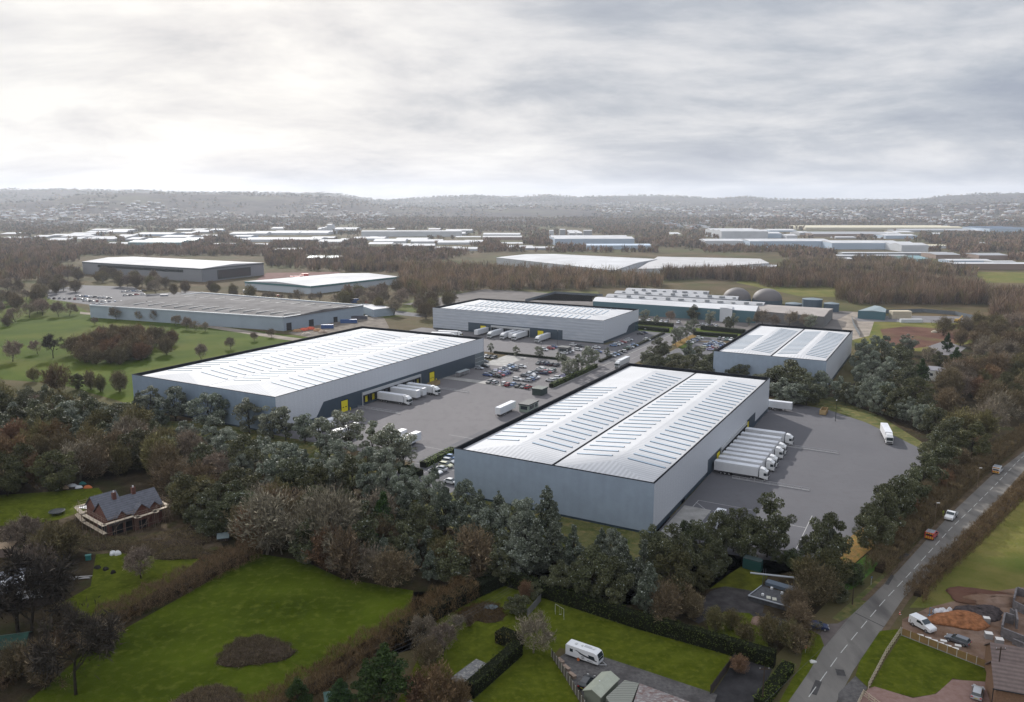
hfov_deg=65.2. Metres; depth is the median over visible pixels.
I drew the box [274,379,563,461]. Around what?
yard
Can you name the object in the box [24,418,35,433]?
broadleaf tree
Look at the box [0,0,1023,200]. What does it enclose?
sky
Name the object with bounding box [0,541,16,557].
shed
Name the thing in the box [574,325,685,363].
car park
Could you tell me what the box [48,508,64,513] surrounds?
trampoline
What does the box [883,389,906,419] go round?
broadleaf tree
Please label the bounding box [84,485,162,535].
house
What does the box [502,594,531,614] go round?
broadleaf tree
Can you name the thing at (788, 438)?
lorry
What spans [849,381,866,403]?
broadleaf tree
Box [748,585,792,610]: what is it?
tank platform
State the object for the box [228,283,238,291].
bare tree
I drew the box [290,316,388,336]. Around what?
yard
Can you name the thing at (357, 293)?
bare tree
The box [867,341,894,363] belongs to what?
broadleaf tree
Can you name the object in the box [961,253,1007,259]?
industrial building
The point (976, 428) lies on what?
broadleaf tree
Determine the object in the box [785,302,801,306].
storage tank
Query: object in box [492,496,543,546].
broadleaf tree
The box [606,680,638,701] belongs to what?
carport
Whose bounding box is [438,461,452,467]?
parked car
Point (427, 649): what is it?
bare tree
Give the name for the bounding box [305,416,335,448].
young tree
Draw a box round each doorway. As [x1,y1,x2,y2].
[138,518,147,528]
[286,323,291,329]
[309,319,313,326]
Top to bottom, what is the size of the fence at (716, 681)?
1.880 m
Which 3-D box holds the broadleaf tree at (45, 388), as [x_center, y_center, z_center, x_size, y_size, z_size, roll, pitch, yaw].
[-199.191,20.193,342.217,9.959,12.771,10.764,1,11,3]
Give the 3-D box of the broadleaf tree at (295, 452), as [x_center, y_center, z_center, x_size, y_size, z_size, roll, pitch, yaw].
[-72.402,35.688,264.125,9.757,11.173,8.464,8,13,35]
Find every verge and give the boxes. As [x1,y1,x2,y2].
[780,630,823,701]
[833,571,890,620]
[861,449,1023,600]
[881,472,1023,630]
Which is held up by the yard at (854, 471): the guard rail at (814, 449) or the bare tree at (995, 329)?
the guard rail at (814, 449)
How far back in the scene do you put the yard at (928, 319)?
608.88 m
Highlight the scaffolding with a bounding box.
[74,494,172,535]
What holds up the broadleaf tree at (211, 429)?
on the woodland floor
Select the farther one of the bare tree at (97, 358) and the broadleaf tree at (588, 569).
the bare tree at (97, 358)
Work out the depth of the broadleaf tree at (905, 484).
230.66 m
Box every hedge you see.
[0,610,105,693]
[94,534,264,626]
[243,573,480,701]
[390,571,504,643]
[398,464,423,476]
[420,446,454,467]
[465,639,523,698]
[493,351,586,362]
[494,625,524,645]
[504,572,776,668]
[549,363,597,387]
[598,348,629,361]
[632,332,664,346]
[638,320,673,326]
[638,325,668,331]
[694,331,737,337]
[700,325,745,333]
[752,659,795,701]
[804,617,822,652]
[862,423,1023,578]
[903,470,1023,600]
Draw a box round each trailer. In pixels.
[311,417,336,429]
[380,428,406,447]
[390,386,420,397]
[394,431,420,447]
[397,384,426,395]
[474,327,488,335]
[495,400,515,415]
[508,330,522,338]
[704,508,726,538]
[718,454,762,467]
[729,443,772,456]
[741,431,781,444]
[768,399,792,410]
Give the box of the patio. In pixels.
[860,679,989,701]
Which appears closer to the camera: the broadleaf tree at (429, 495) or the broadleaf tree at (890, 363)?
the broadleaf tree at (429, 495)
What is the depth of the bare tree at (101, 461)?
258.15 m
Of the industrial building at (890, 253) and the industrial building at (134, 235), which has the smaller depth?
the industrial building at (890, 253)
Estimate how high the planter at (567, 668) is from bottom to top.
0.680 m
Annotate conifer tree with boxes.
[4,401,24,418]
[68,409,84,431]
[70,419,79,443]
[81,410,90,426]
[105,413,121,440]
[132,390,147,411]
[150,400,169,424]
[266,497,289,543]
[283,676,312,701]
[299,449,309,473]
[326,678,356,701]
[350,658,383,701]
[357,642,415,701]
[366,490,398,543]
[371,529,380,554]
[376,534,393,564]
[394,486,413,520]
[402,537,421,567]
[405,463,420,497]
[419,525,432,555]
[420,547,438,582]
[430,463,439,480]
[433,483,456,532]
[449,497,475,539]
[469,489,489,529]
[487,490,507,535]
[519,518,552,578]
[534,485,562,537]
[543,517,568,567]
[562,524,586,573]
[594,527,610,554]
[614,538,633,579]
[626,538,653,592]
[630,562,661,613]
[682,340,696,359]
[813,371,821,390]
[821,377,830,397]
[821,525,836,547]
[912,358,930,381]
[941,332,954,351]
[948,347,962,363]
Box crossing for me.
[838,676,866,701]
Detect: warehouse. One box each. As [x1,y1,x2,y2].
[132,326,483,433]
[433,298,638,343]
[454,363,769,534]
[713,324,852,385]
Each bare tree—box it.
[0,277,12,289]
[0,292,6,302]
[0,302,5,313]
[0,314,13,325]
[0,377,19,400]
[0,417,29,446]
[0,431,37,460]
[0,462,4,491]
[0,512,43,548]
[0,534,84,632]
[0,556,73,639]
[0,637,28,680]
[1,339,24,360]
[3,307,22,321]
[4,290,12,302]
[4,294,24,309]
[6,292,15,300]
[8,285,20,292]
[9,427,34,453]
[9,539,57,566]
[10,278,24,290]
[14,593,127,695]
[15,633,72,690]
[18,451,46,488]
[19,289,29,299]
[20,301,36,317]
[24,519,72,563]
[25,366,39,380]
[25,415,51,437]
[27,340,43,353]
[28,288,48,299]
[28,432,50,457]
[29,287,42,301]
[30,283,46,296]
[32,298,50,315]
[35,416,73,442]
[38,362,73,391]
[41,333,64,357]
[43,386,77,403]
[45,278,62,288]
[45,600,85,631]
[48,428,76,465]
[48,436,114,479]
[49,279,62,293]
[49,301,64,316]
[49,519,89,557]
[53,273,64,279]
[57,278,69,290]
[59,332,81,354]
[60,269,71,276]
[61,430,102,459]
[62,302,78,315]
[64,613,124,649]
[65,279,83,291]
[69,341,97,362]
[70,268,84,279]
[71,441,113,478]
[74,421,106,442]
[75,430,128,470]
[76,333,93,344]
[83,330,101,338]
[83,370,95,388]
[83,406,110,429]
[84,347,104,363]
[92,373,106,391]
[93,325,107,336]
[95,269,112,281]
[97,331,107,350]
[98,266,110,278]
[98,337,119,360]
[100,428,134,467]
[101,346,115,363]
[103,438,140,475]
[107,345,128,364]
[107,370,128,391]
[108,267,117,274]
[108,305,121,319]
[108,412,150,436]
[109,323,118,331]
[110,270,121,278]
[112,274,124,286]
[115,339,133,360]
[116,325,130,332]
[118,403,158,432]
[119,273,135,285]
[119,325,133,336]
[120,425,150,451]
[122,335,142,357]
[123,543,154,578]
[124,324,142,332]
[127,273,144,287]
[127,341,152,359]
[134,310,141,318]
[135,324,147,330]
[135,331,154,345]
[139,339,153,357]
[139,432,178,476]
[141,275,156,287]
[143,328,155,343]
[144,324,170,345]
[146,279,161,292]
[146,440,184,479]
[146,456,190,493]
[147,270,157,277]
[147,424,177,446]
[149,310,156,318]
[154,273,161,281]
[156,335,174,353]
[158,277,171,287]
[164,479,195,515]
[165,328,178,343]
[167,281,178,294]
[171,314,180,324]
[176,426,207,460]
[178,279,190,292]
[180,316,190,328]
[180,474,221,505]
[181,457,216,481]
[189,320,200,329]
[194,343,207,359]
[199,321,208,331]
[202,449,232,475]
[205,280,213,291]
[208,472,226,496]
[210,282,221,292]
[219,503,256,538]
[224,336,235,348]
[224,484,302,554]
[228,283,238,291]
[228,289,238,294]
[229,502,265,549]
[240,481,303,507]
[241,283,256,295]
[250,332,258,340]
[251,480,270,493]
[256,513,294,554]
[258,476,292,495]
[261,292,270,296]
[266,328,276,336]
[282,482,348,543]
[282,491,310,517]
[284,504,326,546]
[287,293,293,298]
[293,288,304,299]
[293,488,311,499]
[302,523,338,571]
[305,481,364,564]
[307,292,316,298]
[315,291,321,298]
[321,528,369,573]
[328,524,369,584]
[330,293,340,302]
[336,289,351,302]
[339,288,354,303]
[341,283,353,291]
[353,283,366,298]
[354,287,363,297]
[355,542,387,579]
[357,294,372,303]
[358,484,399,516]
[359,290,369,297]
[363,543,418,587]
[365,284,376,292]
[365,290,379,303]
[371,297,384,305]
[371,513,401,537]
[375,282,388,295]
[375,284,386,296]
[377,290,389,300]
[384,297,402,314]
[390,278,403,291]
[392,294,403,305]
[394,287,408,303]
[399,668,430,701]
[402,278,418,293]
[404,613,436,642]
[410,634,443,666]
[411,296,423,309]
[413,293,428,308]
[415,301,434,318]
[415,658,458,701]
[425,295,440,305]
[426,289,437,299]
[426,617,459,655]
[427,297,436,312]
[428,530,455,571]
[440,290,456,304]
[444,612,466,630]
[448,675,472,701]
[451,522,494,580]
[464,612,474,626]
[513,607,556,652]
[518,579,535,597]
[644,578,682,620]
[659,574,697,613]
[665,310,675,319]
[682,590,705,620]
[703,605,728,631]
[722,606,745,629]
[729,652,749,673]
[733,620,756,641]
[752,309,771,323]
[754,611,780,642]
[768,314,780,324]
[775,617,806,649]
[779,583,814,608]
[783,309,798,325]
[783,599,815,632]
[783,622,810,653]
[786,558,844,605]
[788,552,820,590]
[799,312,810,326]
[893,528,904,545]
[919,478,937,497]
[921,346,937,359]
[930,364,965,395]
[931,315,959,334]
[932,476,947,492]
[933,386,962,414]
[936,355,982,375]
[936,386,965,411]
[937,460,968,482]
[938,358,976,378]
[940,404,990,438]
[941,357,974,374]
[941,468,955,487]
[951,367,975,396]
[953,327,968,345]
[956,316,974,334]
[957,447,978,468]
[958,355,986,367]
[967,325,997,354]
[969,373,988,397]
[969,396,1011,429]
[970,338,1006,357]
[971,311,986,329]
[973,320,988,336]
[973,333,997,352]
[973,379,1013,413]
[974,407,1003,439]
[977,368,992,383]
[978,349,1011,377]
[978,364,1004,380]
[979,335,1007,353]
[984,389,1023,426]
[986,311,1003,322]
[987,319,1009,336]
[992,337,1021,355]
[996,326,1023,348]
[996,350,1013,364]
[1002,312,1023,329]
[1002,374,1023,402]
[1005,343,1023,356]
[1006,387,1023,412]
[1008,352,1023,374]
[1017,368,1023,380]
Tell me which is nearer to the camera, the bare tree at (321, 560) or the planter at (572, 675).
the planter at (572, 675)
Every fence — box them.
[525,291,602,300]
[527,594,540,616]
[551,649,584,701]
[710,652,735,693]
[852,317,859,335]
[857,689,879,701]
[868,627,900,688]
[886,309,973,317]
[901,628,985,667]
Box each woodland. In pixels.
[0,187,1023,225]
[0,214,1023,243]
[0,234,1023,261]
[0,240,396,281]
[342,257,665,294]
[659,260,1023,307]
[779,253,979,276]
[897,282,1023,324]
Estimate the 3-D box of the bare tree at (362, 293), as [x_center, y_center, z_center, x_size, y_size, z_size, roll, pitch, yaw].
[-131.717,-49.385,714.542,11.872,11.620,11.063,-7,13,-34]
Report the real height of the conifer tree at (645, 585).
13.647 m
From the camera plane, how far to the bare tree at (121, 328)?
492.59 m
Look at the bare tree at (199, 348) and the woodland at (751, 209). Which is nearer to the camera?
the bare tree at (199, 348)
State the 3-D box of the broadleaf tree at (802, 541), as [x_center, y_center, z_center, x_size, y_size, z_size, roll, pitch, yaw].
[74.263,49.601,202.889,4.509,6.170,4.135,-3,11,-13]
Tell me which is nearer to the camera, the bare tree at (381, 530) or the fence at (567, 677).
the fence at (567, 677)
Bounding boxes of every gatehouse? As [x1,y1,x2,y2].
[518,399,538,412]
[531,385,547,395]
[557,345,571,352]
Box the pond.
[485,604,497,608]
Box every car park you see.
[47,285,180,304]
[387,429,489,492]
[442,355,604,390]
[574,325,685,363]
[663,342,722,368]
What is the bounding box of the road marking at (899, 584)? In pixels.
[808,456,1023,696]
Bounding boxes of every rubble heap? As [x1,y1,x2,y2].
[60,517,95,530]
[80,534,136,550]
[111,540,167,555]
[136,528,209,547]
[152,544,215,559]
[178,524,232,542]
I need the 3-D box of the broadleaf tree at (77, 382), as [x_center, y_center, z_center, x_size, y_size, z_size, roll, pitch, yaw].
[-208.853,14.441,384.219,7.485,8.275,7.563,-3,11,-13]
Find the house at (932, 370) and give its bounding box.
[925,366,941,380]
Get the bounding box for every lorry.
[326,422,358,440]
[377,391,412,405]
[407,382,440,395]
[431,332,455,334]
[438,330,462,335]
[487,328,503,338]
[499,329,515,339]
[511,330,527,340]
[534,332,550,342]
[614,356,629,367]
[714,459,769,480]
[722,450,775,471]
[726,447,778,466]
[733,439,784,459]
[737,436,787,453]
[745,427,793,445]
[880,423,892,444]
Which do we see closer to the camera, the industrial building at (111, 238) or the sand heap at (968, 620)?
the sand heap at (968, 620)
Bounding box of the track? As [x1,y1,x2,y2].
[80,312,301,340]
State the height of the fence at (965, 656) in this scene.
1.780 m
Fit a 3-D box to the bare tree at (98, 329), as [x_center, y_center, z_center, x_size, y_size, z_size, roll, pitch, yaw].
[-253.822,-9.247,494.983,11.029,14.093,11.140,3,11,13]
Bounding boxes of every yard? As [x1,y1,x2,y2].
[257,272,339,279]
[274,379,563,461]
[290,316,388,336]
[409,328,605,358]
[553,330,730,340]
[657,404,920,560]
[855,316,974,322]
[929,342,965,354]
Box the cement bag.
[932,608,941,613]
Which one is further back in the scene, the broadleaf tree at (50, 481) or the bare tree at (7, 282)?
the bare tree at (7, 282)
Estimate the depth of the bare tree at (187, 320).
560.19 m
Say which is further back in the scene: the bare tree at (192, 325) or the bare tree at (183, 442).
the bare tree at (192, 325)
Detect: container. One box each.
[321,324,333,328]
[340,319,356,322]
[351,315,367,318]
[742,554,762,572]
[899,319,922,322]
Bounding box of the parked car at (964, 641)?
[944,633,971,646]
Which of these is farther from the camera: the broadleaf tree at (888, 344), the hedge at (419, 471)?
the broadleaf tree at (888, 344)
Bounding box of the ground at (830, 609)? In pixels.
[0,223,1023,701]
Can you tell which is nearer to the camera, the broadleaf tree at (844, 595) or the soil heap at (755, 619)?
the soil heap at (755, 619)
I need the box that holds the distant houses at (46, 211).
[0,200,1023,223]
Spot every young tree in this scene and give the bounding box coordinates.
[135,385,164,412]
[231,397,261,432]
[256,405,284,437]
[271,406,297,439]
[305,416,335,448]
[331,409,365,441]
[356,420,385,455]
[371,423,410,460]
[387,432,417,465]
[487,343,493,352]
[513,345,520,354]
[534,346,543,357]
[558,354,566,366]
[560,357,576,374]
[574,354,585,370]
[581,346,597,365]
[589,350,600,362]
[604,347,610,356]
[639,309,650,320]
[670,328,681,344]
[675,326,686,341]
[681,321,692,335]
[688,318,700,334]
[704,310,715,323]
[731,313,738,327]
[745,317,751,325]
[804,314,817,326]
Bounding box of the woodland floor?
[0,344,1023,701]
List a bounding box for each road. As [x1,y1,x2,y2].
[181,291,423,316]
[405,289,851,330]
[547,364,616,393]
[608,320,718,365]
[789,452,1023,701]
[838,312,873,339]
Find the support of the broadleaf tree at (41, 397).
on the woodland floor
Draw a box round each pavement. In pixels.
[443,376,532,389]
[484,355,525,365]
[661,505,710,539]
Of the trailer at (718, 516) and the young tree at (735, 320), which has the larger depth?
the young tree at (735, 320)
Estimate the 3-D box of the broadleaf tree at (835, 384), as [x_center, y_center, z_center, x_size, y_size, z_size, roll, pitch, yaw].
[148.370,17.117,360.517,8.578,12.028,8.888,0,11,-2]
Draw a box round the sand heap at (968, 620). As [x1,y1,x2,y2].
[927,610,990,630]
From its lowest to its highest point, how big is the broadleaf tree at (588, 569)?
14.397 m
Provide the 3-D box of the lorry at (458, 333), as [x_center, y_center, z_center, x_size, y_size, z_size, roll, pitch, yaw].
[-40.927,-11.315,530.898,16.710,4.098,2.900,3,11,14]
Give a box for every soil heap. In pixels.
[750,616,765,624]
[945,586,1008,604]
[952,604,1002,621]
[963,593,1023,607]
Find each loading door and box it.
[341,399,348,411]
[429,371,434,381]
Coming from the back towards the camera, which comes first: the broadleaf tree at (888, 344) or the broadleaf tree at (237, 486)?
the broadleaf tree at (888, 344)
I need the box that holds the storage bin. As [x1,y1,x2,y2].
[85,554,90,560]
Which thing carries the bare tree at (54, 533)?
on the woodland floor
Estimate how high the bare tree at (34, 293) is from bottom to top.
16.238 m
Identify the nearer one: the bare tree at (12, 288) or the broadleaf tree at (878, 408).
the broadleaf tree at (878, 408)
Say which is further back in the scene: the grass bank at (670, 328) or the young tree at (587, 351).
the grass bank at (670, 328)
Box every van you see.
[908,612,936,632]
[924,528,938,539]
[944,510,957,520]
[992,464,1002,473]
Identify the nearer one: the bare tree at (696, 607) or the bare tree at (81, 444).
the bare tree at (696, 607)
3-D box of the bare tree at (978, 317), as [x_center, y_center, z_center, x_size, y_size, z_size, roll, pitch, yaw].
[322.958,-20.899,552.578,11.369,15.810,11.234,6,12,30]
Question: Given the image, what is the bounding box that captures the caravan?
[565,639,603,664]
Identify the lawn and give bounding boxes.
[0,488,101,525]
[63,553,197,619]
[398,586,731,701]
[478,653,578,701]
[707,612,767,646]
[710,566,766,590]
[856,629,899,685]
[871,635,985,696]
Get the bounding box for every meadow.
[0,296,306,402]
[381,292,598,317]
[736,279,835,296]
[975,272,1023,282]
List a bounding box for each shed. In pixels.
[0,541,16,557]
[0,631,31,653]
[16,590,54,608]
[217,532,228,541]
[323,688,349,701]
[451,659,485,691]
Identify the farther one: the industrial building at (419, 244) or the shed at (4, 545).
the industrial building at (419, 244)
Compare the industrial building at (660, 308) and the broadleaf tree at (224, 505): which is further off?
the industrial building at (660, 308)
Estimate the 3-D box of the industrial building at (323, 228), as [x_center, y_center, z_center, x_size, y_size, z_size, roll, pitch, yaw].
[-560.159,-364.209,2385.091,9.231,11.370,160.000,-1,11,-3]
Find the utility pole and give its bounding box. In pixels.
[996,647,1005,661]
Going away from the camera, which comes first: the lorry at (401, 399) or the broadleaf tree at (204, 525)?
the broadleaf tree at (204, 525)
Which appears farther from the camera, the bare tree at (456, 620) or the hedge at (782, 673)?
the bare tree at (456, 620)
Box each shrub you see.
[679,519,695,538]
[770,550,787,563]
[784,548,804,570]
[845,562,867,585]
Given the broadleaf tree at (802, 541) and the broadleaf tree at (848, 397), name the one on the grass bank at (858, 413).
the broadleaf tree at (848, 397)
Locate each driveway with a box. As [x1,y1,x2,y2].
[560,654,716,701]
[688,585,786,628]
[714,661,771,701]
[812,617,848,646]
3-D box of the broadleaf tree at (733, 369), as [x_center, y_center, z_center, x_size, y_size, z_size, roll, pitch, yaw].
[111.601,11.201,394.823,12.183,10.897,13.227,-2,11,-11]
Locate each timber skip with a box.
[427,380,439,385]
[819,407,827,415]
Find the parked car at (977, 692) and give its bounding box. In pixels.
[970,684,984,700]
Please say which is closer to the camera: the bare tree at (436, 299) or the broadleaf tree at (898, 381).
the broadleaf tree at (898, 381)
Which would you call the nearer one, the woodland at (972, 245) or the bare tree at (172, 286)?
the bare tree at (172, 286)
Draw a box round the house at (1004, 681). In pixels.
[984,642,1023,701]
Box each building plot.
[59,496,222,553]
[902,587,1023,658]
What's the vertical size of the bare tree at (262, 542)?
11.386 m
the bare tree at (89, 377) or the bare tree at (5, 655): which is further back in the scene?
the bare tree at (89, 377)
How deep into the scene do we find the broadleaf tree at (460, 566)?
186.12 m
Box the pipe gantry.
[750,569,795,587]
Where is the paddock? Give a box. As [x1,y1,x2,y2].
[533,294,593,301]
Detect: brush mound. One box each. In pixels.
[169,682,246,701]
[214,632,297,668]
[455,600,508,623]
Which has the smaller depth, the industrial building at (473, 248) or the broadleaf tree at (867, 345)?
the broadleaf tree at (867, 345)
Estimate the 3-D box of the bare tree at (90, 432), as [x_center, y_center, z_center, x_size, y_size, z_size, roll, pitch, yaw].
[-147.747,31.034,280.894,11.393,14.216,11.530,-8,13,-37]
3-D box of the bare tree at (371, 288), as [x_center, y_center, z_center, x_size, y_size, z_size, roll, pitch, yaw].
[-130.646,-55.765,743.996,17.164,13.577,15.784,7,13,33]
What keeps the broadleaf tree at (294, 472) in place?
on the woodland floor
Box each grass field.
[27,553,412,701]
[910,485,1023,607]
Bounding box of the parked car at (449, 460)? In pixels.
[441,457,453,463]
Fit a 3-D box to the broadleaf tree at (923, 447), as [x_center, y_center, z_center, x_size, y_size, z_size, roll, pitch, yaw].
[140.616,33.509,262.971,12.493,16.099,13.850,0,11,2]
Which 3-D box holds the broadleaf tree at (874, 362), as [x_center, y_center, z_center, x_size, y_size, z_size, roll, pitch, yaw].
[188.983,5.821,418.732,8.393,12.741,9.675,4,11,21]
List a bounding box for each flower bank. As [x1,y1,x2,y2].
[673,334,696,346]
[840,528,872,567]
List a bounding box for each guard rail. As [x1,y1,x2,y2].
[358,405,400,413]
[440,387,468,392]
[732,475,809,490]
[787,444,838,453]
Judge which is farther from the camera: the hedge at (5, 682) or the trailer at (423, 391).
the trailer at (423, 391)
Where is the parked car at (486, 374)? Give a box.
[482,372,491,376]
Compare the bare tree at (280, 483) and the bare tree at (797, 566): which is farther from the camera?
the bare tree at (280, 483)
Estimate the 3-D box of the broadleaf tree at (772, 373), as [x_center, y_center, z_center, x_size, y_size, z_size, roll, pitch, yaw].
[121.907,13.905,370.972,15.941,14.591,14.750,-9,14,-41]
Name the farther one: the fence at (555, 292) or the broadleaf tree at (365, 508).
the fence at (555, 292)
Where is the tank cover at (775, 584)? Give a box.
[765,579,794,591]
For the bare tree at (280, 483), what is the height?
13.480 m
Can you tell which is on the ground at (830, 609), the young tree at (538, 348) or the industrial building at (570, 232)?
the industrial building at (570, 232)
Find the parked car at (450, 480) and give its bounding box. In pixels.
[443,477,454,484]
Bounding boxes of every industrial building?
[0,232,24,235]
[35,235,60,237]
[50,237,87,241]
[60,235,99,237]
[71,232,104,233]
[82,257,263,281]
[85,236,130,240]
[87,231,134,232]
[89,292,363,330]
[90,229,112,230]
[107,230,137,231]
[120,234,143,236]
[125,237,152,240]
[128,239,198,245]
[137,232,184,235]
[160,235,200,237]
[175,229,192,230]
[181,232,200,234]
[183,237,204,238]
[193,230,214,232]
[229,232,248,235]
[234,235,258,237]
[243,237,288,241]
[244,273,398,293]
[247,231,270,235]
[270,231,301,234]
[271,227,284,229]
[284,237,327,241]
[300,231,336,234]
[307,256,338,259]
[313,236,337,238]
[318,226,326,230]
[319,239,345,243]
[327,224,334,230]
[335,227,360,230]
[354,237,388,239]
[361,230,461,236]
[361,303,394,316]
[368,242,394,245]
[373,239,407,242]
[396,238,430,241]
[403,244,435,246]
[411,239,442,243]
[437,240,468,244]
[446,229,472,232]
[455,236,480,237]
[458,247,478,250]
[483,233,520,235]
[483,236,521,239]
[497,254,656,273]
[501,242,522,244]
[525,246,553,249]
[549,235,633,245]
[560,229,564,234]
[567,230,574,234]
[572,230,581,234]
[583,230,591,234]
[586,244,651,248]
[593,297,757,322]
[606,294,764,305]
[614,290,738,300]
[625,288,708,294]
[638,257,768,273]
[669,232,680,235]
[699,239,743,246]
[705,228,767,238]
[719,305,732,321]
[741,239,826,247]
[756,304,832,327]
[761,229,796,231]
[768,232,781,237]
[781,234,797,238]
[789,225,961,229]
[791,231,806,234]
[804,232,886,236]
[822,240,892,248]
[830,236,855,238]
[836,255,861,257]
[838,252,922,254]
[858,305,885,319]
[874,234,916,238]
[884,231,913,233]
[884,241,928,251]
[887,229,971,231]
[895,256,930,262]
[921,252,960,258]
[927,244,945,247]
[938,259,991,261]
[947,262,1023,269]
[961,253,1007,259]
[962,226,1023,231]
[984,261,1015,261]
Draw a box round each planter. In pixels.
[563,664,570,671]
[568,671,576,679]
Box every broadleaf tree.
[0,390,21,412]
[0,412,20,428]
[0,442,36,482]
[0,451,20,489]
[0,457,27,495]
[2,406,24,420]
[15,386,35,408]
[18,398,35,417]
[18,399,44,418]
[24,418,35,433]
[25,391,53,408]
[26,404,51,420]
[28,449,80,491]
[33,406,79,432]
[37,384,58,396]
[42,394,79,416]
[47,400,83,424]
[69,373,84,388]
[72,390,107,414]
[80,396,104,420]
[95,421,108,434]
[99,404,117,415]
[102,402,131,426]
[114,428,152,469]
[147,419,164,431]
[154,385,189,420]
[159,435,185,458]
[164,471,182,493]
[168,474,220,513]
[175,420,199,439]
[182,492,213,527]
[185,392,229,426]
[187,442,220,468]
[195,501,228,536]
[201,416,231,445]
[204,481,232,518]
[210,427,241,453]
[210,490,254,532]
[216,444,233,468]
[218,465,261,498]
[221,478,257,508]
[227,433,264,474]
[228,454,253,478]
[244,435,274,462]
[255,454,288,483]
[260,441,291,464]
[273,456,305,490]
[280,443,306,465]
[288,517,321,563]
[291,413,317,442]
[294,462,328,490]
[297,485,328,519]
[303,452,332,484]
[314,430,342,456]
[322,438,357,467]
[322,457,351,491]
[329,488,356,508]
[334,454,366,494]
[343,499,395,541]
[344,518,378,566]
[355,446,379,473]
[355,462,380,497]
[370,463,397,497]
[372,446,402,479]
[386,521,421,555]
[389,467,418,500]
[394,502,438,543]
[412,472,443,510]
[426,529,452,551]
[432,540,472,583]
[451,478,476,521]
[468,506,507,547]
[478,524,508,569]
[482,544,515,582]
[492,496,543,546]
[492,534,528,574]
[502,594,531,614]
[507,511,544,560]
[528,581,542,599]
[539,560,576,588]
[566,555,594,592]
[568,543,624,597]
[592,555,634,603]
[600,528,627,557]
[638,523,669,569]
[639,350,656,363]
[642,356,660,365]
[647,337,671,355]
[647,354,665,365]
[647,523,703,577]
[652,543,696,597]
[659,357,675,366]
[664,360,685,368]
[668,352,689,368]
[682,519,712,566]
[684,356,706,369]
[686,304,700,318]
[686,564,713,592]
[688,346,710,363]
[692,359,714,371]
[696,543,724,574]
[699,539,732,578]
[701,354,713,367]
[705,509,733,550]
[716,507,749,551]
[722,316,733,327]
[725,364,750,374]
[727,514,762,556]
[748,491,796,556]
[752,368,776,389]
[764,365,788,394]
[769,377,798,400]
[776,359,807,382]
[781,383,811,404]
[788,375,815,387]
[792,378,827,404]
[797,535,809,555]
[801,373,813,392]
[803,511,853,572]
[808,548,853,592]
[816,370,832,391]
[830,376,850,398]
[832,581,850,603]
[835,382,853,403]
[845,385,856,404]
[849,350,867,371]
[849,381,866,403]
[851,363,871,381]
[852,506,897,549]
[854,338,873,355]
[855,384,871,408]
[855,502,875,526]
[859,376,880,397]
[862,488,905,532]
[863,368,885,384]
[865,350,880,371]
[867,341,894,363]
[868,335,882,351]
[868,391,885,415]
[871,383,895,411]
[872,381,895,394]
[873,475,919,519]
[877,356,901,379]
[877,525,894,550]
[881,387,908,415]
[882,335,894,350]
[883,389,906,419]
[885,369,905,387]
[892,343,908,360]
[892,346,915,369]
[893,365,918,386]
[893,475,921,498]
[894,396,916,423]
[899,333,919,350]
[900,467,931,502]
[901,376,934,400]
[904,452,949,488]
[906,404,929,430]
[914,394,937,415]
[917,429,962,464]
[919,402,946,430]
[928,441,955,467]
[929,420,961,447]
[931,350,948,366]
[933,416,964,439]
[936,451,958,465]
[951,420,991,458]
[993,372,1023,397]
[1009,361,1023,378]
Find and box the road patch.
[810,553,909,694]
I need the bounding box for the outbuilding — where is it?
[634,683,688,701]
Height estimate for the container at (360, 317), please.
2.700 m
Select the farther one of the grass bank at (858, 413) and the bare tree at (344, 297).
the bare tree at (344, 297)
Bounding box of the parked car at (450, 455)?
[444,453,453,458]
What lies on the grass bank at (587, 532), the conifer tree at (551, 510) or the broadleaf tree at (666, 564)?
the conifer tree at (551, 510)
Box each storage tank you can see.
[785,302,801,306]
[802,298,822,307]
[823,302,838,311]
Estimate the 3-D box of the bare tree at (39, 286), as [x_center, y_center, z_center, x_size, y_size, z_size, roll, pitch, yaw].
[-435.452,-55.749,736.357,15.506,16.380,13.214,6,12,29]
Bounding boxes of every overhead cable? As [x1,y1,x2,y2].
[394,588,511,650]
[400,595,504,652]
[773,527,932,694]
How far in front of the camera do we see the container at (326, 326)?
565.96 m
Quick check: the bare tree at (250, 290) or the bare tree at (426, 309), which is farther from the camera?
the bare tree at (250, 290)
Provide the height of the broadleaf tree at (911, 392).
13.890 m
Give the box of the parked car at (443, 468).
[436,465,447,471]
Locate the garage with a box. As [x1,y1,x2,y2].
[582,671,619,701]
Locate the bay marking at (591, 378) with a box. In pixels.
[413,337,811,556]
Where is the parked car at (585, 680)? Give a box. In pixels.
[577,673,595,688]
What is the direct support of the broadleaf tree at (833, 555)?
on the woodland floor
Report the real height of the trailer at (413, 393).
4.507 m
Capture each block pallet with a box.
[983,616,990,623]
[984,631,992,639]
[994,636,1003,643]
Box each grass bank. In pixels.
[162,421,397,481]
[411,489,669,562]
[638,324,672,332]
[679,338,700,348]
[695,328,740,337]
[772,394,928,450]
[839,554,877,589]
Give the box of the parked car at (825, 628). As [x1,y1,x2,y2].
[809,620,828,631]
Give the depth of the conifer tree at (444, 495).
215.33 m
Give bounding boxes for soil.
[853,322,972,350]
[880,326,976,347]
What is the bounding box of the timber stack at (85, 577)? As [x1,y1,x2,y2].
[73,575,91,579]
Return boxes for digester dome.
[723,287,750,300]
[752,288,781,304]
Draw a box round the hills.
[0,189,1023,226]
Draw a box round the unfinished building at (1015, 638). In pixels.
[1000,587,1023,647]
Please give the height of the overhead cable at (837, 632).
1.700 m
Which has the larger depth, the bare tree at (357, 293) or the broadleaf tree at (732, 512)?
the bare tree at (357, 293)
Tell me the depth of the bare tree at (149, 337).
474.43 m

